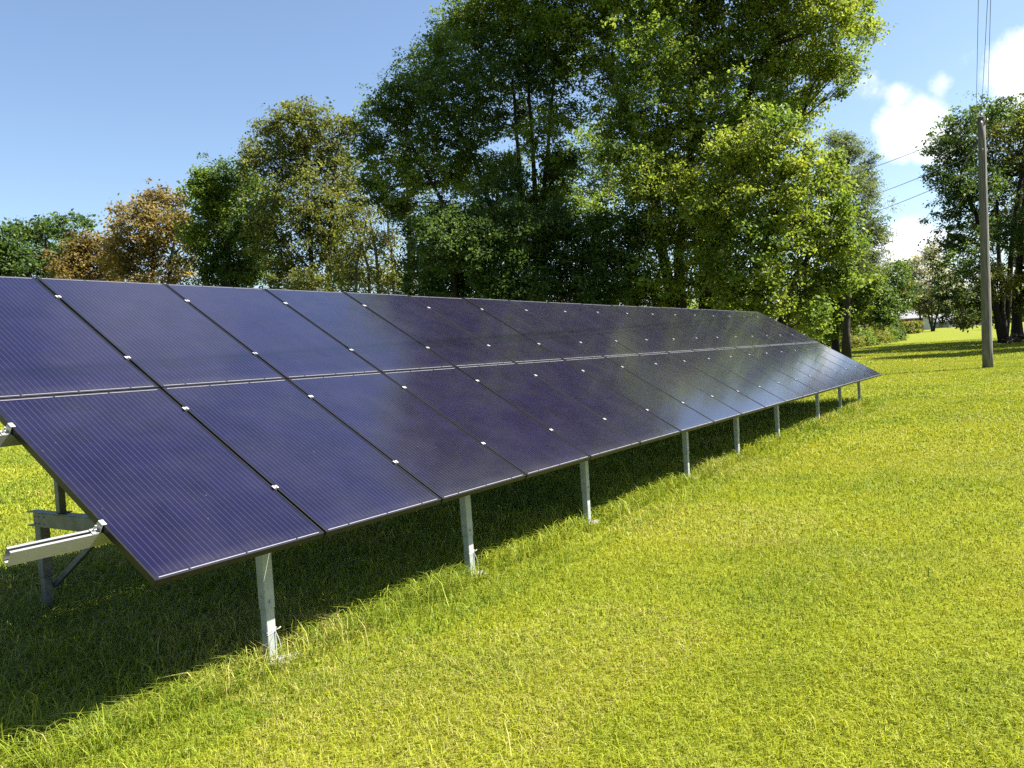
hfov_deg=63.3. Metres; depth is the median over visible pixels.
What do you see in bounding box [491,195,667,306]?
understory tree
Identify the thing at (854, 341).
shrub
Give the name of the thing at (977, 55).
power line
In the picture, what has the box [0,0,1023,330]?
sky
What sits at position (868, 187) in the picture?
broadleaf tree
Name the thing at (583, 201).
slender tree
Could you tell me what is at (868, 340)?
shrub
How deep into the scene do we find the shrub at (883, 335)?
83.17 m
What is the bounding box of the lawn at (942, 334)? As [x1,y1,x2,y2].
[0,322,1023,767]
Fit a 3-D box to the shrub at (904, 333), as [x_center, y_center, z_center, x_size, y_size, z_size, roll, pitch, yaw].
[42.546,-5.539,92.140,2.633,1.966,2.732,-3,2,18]
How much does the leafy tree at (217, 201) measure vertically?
12.837 m
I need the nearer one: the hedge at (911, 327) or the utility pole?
the utility pole
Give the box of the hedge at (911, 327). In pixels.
[898,320,923,333]
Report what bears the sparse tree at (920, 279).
on the lawn at (942, 334)
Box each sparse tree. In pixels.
[901,236,970,331]
[905,293,936,331]
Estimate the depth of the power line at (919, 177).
36.23 m
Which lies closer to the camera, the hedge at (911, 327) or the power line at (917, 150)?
the power line at (917, 150)
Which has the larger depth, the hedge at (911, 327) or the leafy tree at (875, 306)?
the hedge at (911, 327)
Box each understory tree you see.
[384,188,558,300]
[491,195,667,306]
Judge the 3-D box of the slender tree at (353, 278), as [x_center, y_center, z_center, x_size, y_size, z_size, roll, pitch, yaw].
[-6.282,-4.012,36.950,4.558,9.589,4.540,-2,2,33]
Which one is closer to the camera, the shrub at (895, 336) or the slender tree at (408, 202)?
the slender tree at (408, 202)
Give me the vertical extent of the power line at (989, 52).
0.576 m
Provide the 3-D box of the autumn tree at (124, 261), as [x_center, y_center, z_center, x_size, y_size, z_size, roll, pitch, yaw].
[-19.816,-5.072,45.775,6.483,12.670,5.758,-4,2,-2]
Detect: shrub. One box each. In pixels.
[839,334,865,348]
[852,327,880,345]
[861,326,894,344]
[877,326,903,342]
[891,325,908,340]
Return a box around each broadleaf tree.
[338,0,614,300]
[815,128,905,358]
[914,91,1023,342]
[990,93,1023,337]
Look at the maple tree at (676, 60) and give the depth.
29.49 m
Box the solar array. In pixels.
[0,276,881,665]
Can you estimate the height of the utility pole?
9.654 m
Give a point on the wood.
(828, 342)
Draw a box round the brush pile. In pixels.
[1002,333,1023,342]
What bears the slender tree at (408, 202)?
on the lawn at (942, 334)
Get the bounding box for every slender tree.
[312,188,417,293]
[386,148,440,293]
[529,112,632,262]
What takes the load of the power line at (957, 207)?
attached to the utility pole
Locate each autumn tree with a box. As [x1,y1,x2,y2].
[36,227,128,281]
[95,177,201,284]
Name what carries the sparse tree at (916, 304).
on the lawn at (942, 334)
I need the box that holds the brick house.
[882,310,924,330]
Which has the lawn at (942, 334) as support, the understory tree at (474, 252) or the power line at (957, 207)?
the understory tree at (474, 252)
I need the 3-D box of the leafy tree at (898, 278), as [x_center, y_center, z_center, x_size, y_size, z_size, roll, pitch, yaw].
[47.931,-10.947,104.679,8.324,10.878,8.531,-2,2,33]
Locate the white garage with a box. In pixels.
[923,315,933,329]
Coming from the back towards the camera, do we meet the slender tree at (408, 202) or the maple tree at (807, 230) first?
the slender tree at (408, 202)
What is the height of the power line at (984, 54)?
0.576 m
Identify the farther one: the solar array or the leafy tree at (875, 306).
the leafy tree at (875, 306)
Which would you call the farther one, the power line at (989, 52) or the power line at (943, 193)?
the power line at (943, 193)
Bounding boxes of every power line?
[844,124,977,176]
[850,152,977,202]
[858,169,976,217]
[897,144,977,253]
[925,174,978,252]
[976,0,978,105]
[981,0,987,113]
[987,0,990,115]
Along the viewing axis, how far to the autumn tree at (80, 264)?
49.29 m
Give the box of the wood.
[611,286,1023,346]
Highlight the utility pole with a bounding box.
[974,114,993,367]
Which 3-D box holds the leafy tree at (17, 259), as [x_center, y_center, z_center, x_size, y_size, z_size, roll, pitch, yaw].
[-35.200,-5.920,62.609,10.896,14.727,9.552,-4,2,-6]
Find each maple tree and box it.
[555,0,896,310]
[669,95,881,342]
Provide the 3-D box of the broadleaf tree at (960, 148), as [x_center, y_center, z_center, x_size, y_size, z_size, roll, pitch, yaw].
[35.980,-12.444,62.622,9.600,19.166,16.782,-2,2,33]
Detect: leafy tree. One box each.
[0,208,102,278]
[164,152,297,287]
[231,94,382,291]
[787,258,906,352]
[875,255,927,329]
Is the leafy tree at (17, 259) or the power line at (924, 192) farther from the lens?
the leafy tree at (17, 259)

